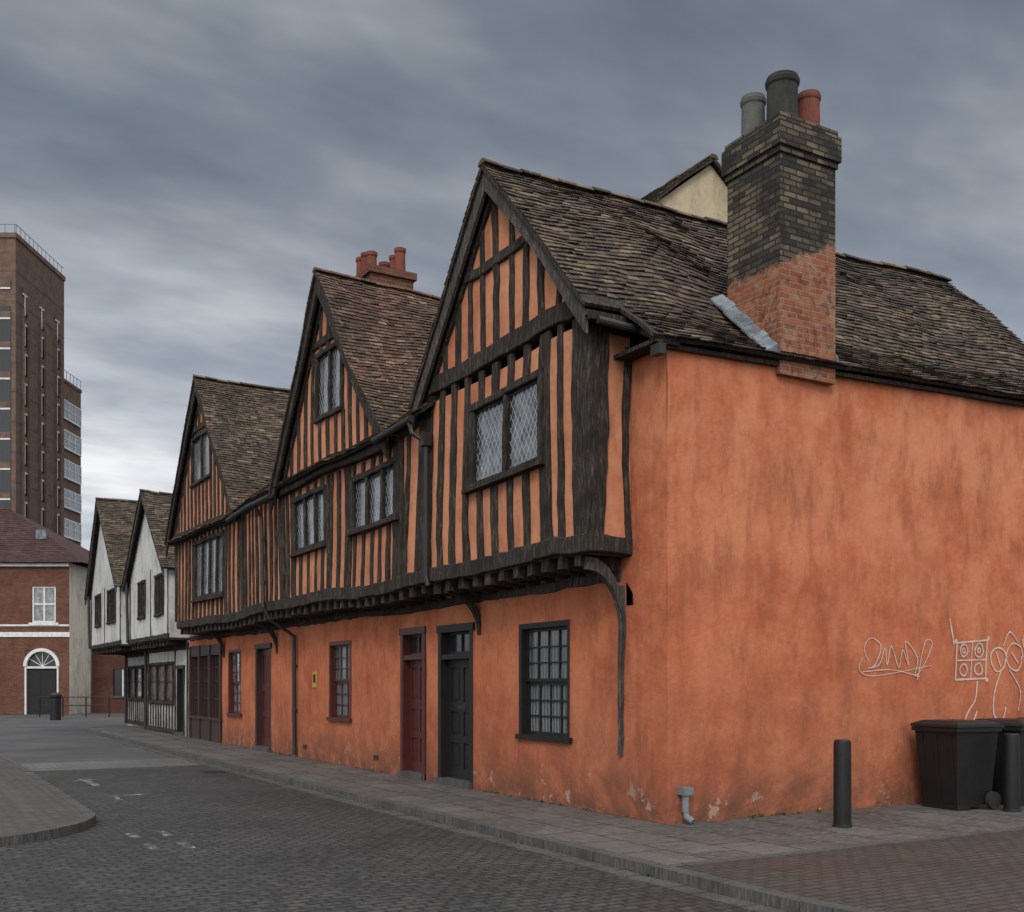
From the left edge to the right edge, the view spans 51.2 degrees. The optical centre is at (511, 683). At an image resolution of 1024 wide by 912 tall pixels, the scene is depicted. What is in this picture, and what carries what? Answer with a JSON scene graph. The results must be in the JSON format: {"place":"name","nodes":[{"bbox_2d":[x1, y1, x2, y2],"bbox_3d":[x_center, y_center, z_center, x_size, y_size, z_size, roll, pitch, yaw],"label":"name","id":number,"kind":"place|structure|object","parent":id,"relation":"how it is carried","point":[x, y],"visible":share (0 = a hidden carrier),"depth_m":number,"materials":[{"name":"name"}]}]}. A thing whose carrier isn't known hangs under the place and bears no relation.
{"place":"outdoors","nodes":[
{"label":"outdoors","id":0,"kind":"place"},
{"bbox_2d":[0,224,65,536],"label":"office tower","id":1,"kind":"structure","parent":0,"point":[32,280],"depth_m":113.64,"materials":[{"name":"brown brick"}]},
{"bbox_2d":[0,751,96,846],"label":"pavement","id":2,"kind":"structure","parent":0,"point":[34,807],"depth_m":13.86,"materials":[{"name":"stone"}]},
{"bbox_2d":[64,370,81,545],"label":"office block","id":3,"kind":"structure","parent":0,"point":[72,465],"depth_m":128.72,"materials":[{"name":"brown brick"}]},
{"bbox_2d":[0,713,189,770],"bbox_3d":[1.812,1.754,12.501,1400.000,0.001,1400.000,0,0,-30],"label":"ground","id":4,"kind":"structure","parent":0,"point":[32,738],"depth_m":32.75,"materials":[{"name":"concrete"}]},
{"bbox_2d":[0,563,91,713],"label":"walls","id":5,"kind":"structure","parent":4,"relation":"on","point":[66,637],"depth_m":60.00,"materials":[{"name":"red brick"}]},
{"bbox_2d":[0,507,81,561],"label":"roof","id":6,"kind":"structure","parent":5,"relation":"on","point":[18,545],"depth_m":61.03,"materials":[{"name":"red tile"}]},
{"bbox_2d":[23,586,59,713],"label":"windows and door","id":7,"kind":"structure","parent":5,"relation":"attached to","point":[41,665],"depth_m":60.10,"materials":[{"name":"white paint"}]},
{"bbox_2d":[0,511,88,567],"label":"roof hips","id":8,"kind":"object","parent":5,"relation":"on","point":[76,550],"visible":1,"depth_m":63.09,"materials":[{"name":"brown tile"}]},
{"bbox_2d":[49,692,61,719],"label":"litter bin","id":9,"kind":"object","parent":4,"relation":"on","point":[55,705],"visible":0.9,"depth_m":50.67,"materials":[{"name":"black metal"}]},
{"bbox_2d":[39,697,109,716],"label":"guard rail","id":10,"kind":"object","parent":4,"relation":"on","point":[85,705],"visible":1,"depth_m":55.57,"materials":[{"name":"black metal"}]},
{"bbox_2d":[20,758,212,770],"bbox_3d":[-8.679,1.748,23.072,3.800,0.001,2.400,0,0,-30],"label":"crossing band","id":11,"kind":"object","parent":4,"relation":"on","point":[54,766],"visible":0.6,"depth_m":23.00,"materials":[{"name":"grey stone"}]},
{"bbox_2d":[91,524,143,725],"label":"walls","id":12,"kind":"structure","parent":4,"relation":"on","point":[102,579],"depth_m":41.24,"materials":[{"name":"white paint"}]},
{"bbox_2d":[84,501,133,599],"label":"roof boarding","id":13,"kind":"object","parent":12,"relation":"on","point":[96,534],"visible":0.09,"depth_m":42.55,"materials":[{"name":"brown wood"}]},
{"bbox_2d":[84,497,137,595],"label":"roof","id":14,"kind":"structure","parent":12,"relation":"on","point":[117,546],"depth_m":40.33,"materials":[{"name":"tile"}]},
{"bbox_2d":[85,505,143,725],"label":"joinery","id":15,"kind":"object","parent":12,"relation":"on","point":[133,683],"visible":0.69,"depth_m":42.35,"materials":[{"name":"grey wood"}]},
{"bbox_2d":[130,512,189,736],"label":"walls","id":16,"kind":"structure","parent":4,"relation":"on","point":[146,561],"depth_m":35.05,"materials":[{"name":"white paint"}]},
{"bbox_2d":[122,489,174,578],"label":"roof","id":17,"kind":"structure","parent":16,"relation":"on","point":[155,515],"depth_m":34.28,"materials":[{"name":"tile"}]},
{"bbox_2d":[122,493,174,584],"bbox_3d":[-9.691,-4.880,36.576,5.850,2.854,6.610,0,0,-30],"label":"roof boarding","id":18,"kind":"object","parent":16,"relation":"on","point":[136,538],"visible":0.09,"depth_m":36.38,"materials":[{"name":"brown wood"}]},
{"bbox_2d":[122,495,188,736],"bbox_3d":[-11.761,-2.298,35.380,1.010,7.924,6.600,0,0,-30],"label":"joinery","id":19,"kind":"object","parent":16,"relation":"attached to","point":[160,683],"visible":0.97,"depth_m":35.42,"materials":[{"name":"grey wood"}]},
{"bbox_2d":[92,651,123,712],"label":"brick house","id":20,"kind":"structure","parent":0,"point":[107,675],"depth_m":63.00,"materials":[{"name":"brick"}]},
{"bbox_2d":[0,765,758,911],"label":"road","id":21,"kind":"structure","parent":0,"point":[261,846],"depth_m":10.38,"materials":[{"name":"stone"}]},
{"bbox_2d":[72,778,195,850],"bbox_3d":[-5.526,1.757,15.518,0.958,0.026,9.422,0,0,-27],"label":"road marking","id":22,"kind":"object","parent":21,"relation":"on","point":[184,844],"visible":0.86,"depth_m":12.32,"materials":[{"name":"paint"}]},
{"bbox_2d":[198,770,227,773],"bbox_3d":[-5.866,1.769,21.000,0.450,0.062,0.600,0,0,-30],"label":"manhole cover","id":23,"kind":"object","parent":21,"relation":"on","point":[212,772],"visible":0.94,"depth_m":20.89,"materials":[{"name":"metal"}]},
{"bbox_2d":[118,742,785,911],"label":"drainage channel","id":24,"kind":"object","parent":21,"relation":"on","point":[722,899],"visible":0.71,"depth_m":11.16,"materials":[{"name":"stone"}]},
{"bbox_2d":[0,0,1023,549],"label":"sky","id":25,"kind":"structure","parent":0,"point":[188,168],"materials":[{"name":"grey"}]},
{"bbox_2d":[85,726,1023,911],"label":"pavement","id":26,"kind":"structure","parent":0,"point":[918,857],"depth_m":11.22,"materials":[{"name":"stone"}]},
{"bbox_2d":[228,746,886,885],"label":"weeds","id":27,"kind":"object","parent":26,"relation":"on","point":[753,816],"visible":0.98,"depth_m":13.63,"materials":[{"name":"green plant"}]},
{"bbox_2d":[190,349,1023,823],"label":"plaster walls","id":28,"kind":"structure","parent":26,"relation":"on","point":[798,543],"depth_m":13.95,"materials":[{"name":"orange paint"}]},
{"bbox_2d":[188,620,571,788],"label":"doors and windows","id":29,"kind":"structure","parent":28,"relation":"attached to","point":[544,681],"depth_m":17.69,"materials":[{"name":"black paint"}]},
{"bbox_2d":[177,552,628,755],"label":"jetty","id":30,"kind":"object","parent":28,"relation":"attached to","point":[602,568],"visible":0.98,"depth_m":16.11,"materials":[{"name":"brown wood"}]},
{"bbox_2d":[171,194,633,627],"bbox_3d":[-4.429,-4.737,22.257,0.696,6.475,21.827,0,0,-31],"label":"oak frame","id":31,"kind":"object","parent":30,"relation":"on","point":[507,434],"visible":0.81,"depth_m":15.95,"materials":[{"name":"black paint"}]},
{"bbox_2d":[177,207,630,619],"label":"infill panels","id":32,"kind":"object","parent":31,"relation":"attached to","point":[614,519],"visible":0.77,"depth_m":15.34,"materials":[{"name":"orange paint"}]},
{"bbox_2d":[164,153,1023,541],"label":"roof tiles","id":33,"kind":"object","parent":28,"relation":"on","point":[382,311],"visible":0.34,"depth_m":16.57,"materials":[{"name":"tile"}]},
{"bbox_2d":[355,247,416,288],"bbox_3d":[-2.889,-7.672,23.643,1.120,3.644,1.320,0,0,-30],"label":"chimney stack","id":34,"kind":"object","parent":33,"relation":"on","point":[394,272],"visible":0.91,"depth_m":23.25,"materials":[{"name":"red brick"}]},
{"bbox_2d":[657,165,726,221],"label":"gable wall","id":35,"kind":"structure","parent":33,"relation":"on","point":[703,193],"depth_m":18.56,"materials":[{"name":"beige paint"}]},
{"bbox_2d":[164,158,1023,545],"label":"roof boarding","id":36,"kind":"object","parent":28,"relation":"on","point":[606,304],"visible":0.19,"depth_m":16.05,"materials":[{"name":"brown wood"}]},
{"bbox_2d":[166,172,1023,824],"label":"bargeboards and gutters","id":37,"kind":"object","parent":28,"relation":"attached to","point":[584,314],"visible":0.98,"depth_m":15.77,"materials":[{"name":"grey wood"}]},
{"bbox_2d":[708,70,841,385],"bbox_3d":[3.353,-5.820,13.953,1.320,3.940,1.265,0,0,-30],"label":"chimney stack","id":38,"kind":"object","parent":28,"relation":"on","point":[780,163],"visible":1,"depth_m":13.55,"materials":[{"name":"brick"}]},
{"bbox_2d":[859,619,1023,719],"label":"graffiti","id":39,"kind":"object","parent":28,"relation":"attached to","point":[971,659],"visible":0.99,"depth_m":15.23,"materials":[{"name":"white paint"}]},
{"bbox_2d":[832,739,852,827],"bbox_3d":[3.800,1.149,12.298,0.224,1.003,0.224,0,0,-30],"label":"bollard","id":40,"kind":"object","parent":26,"relation":"on","point":[841,783],"visible":1,"depth_m":12.22,"materials":[{"name":"black metal"}]},
{"bbox_2d":[910,719,1004,810],"bbox_3d":[5.943,1.070,14.211,0.935,1.160,0.800,0,0,-25],"label":"wheelie bin","id":41,"kind":"object","parent":26,"relation":"on","point":[956,760],"visible":1,"depth_m":13.94,"materials":[{"name":"black plastic"}]},
{"bbox_2d":[975,718,1023,806],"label":"wheelie bin","id":42,"kind":"object","parent":26,"relation":"on","point":[1014,725],"visible":0.33,"depth_m":14.41,"materials":[{"name":"black plastic"}]},
{"bbox_2d":[1002,733,1020,811],"bbox_3d":[6.448,1.149,13.792,0.224,1.003,0.224,0,0,-30],"label":"bollard","id":43,"kind":"object","parent":26,"relation":"on","point":[1011,772],"visible":1,"depth_m":13.71,"materials":[{"name":"black metal"}]}
]}

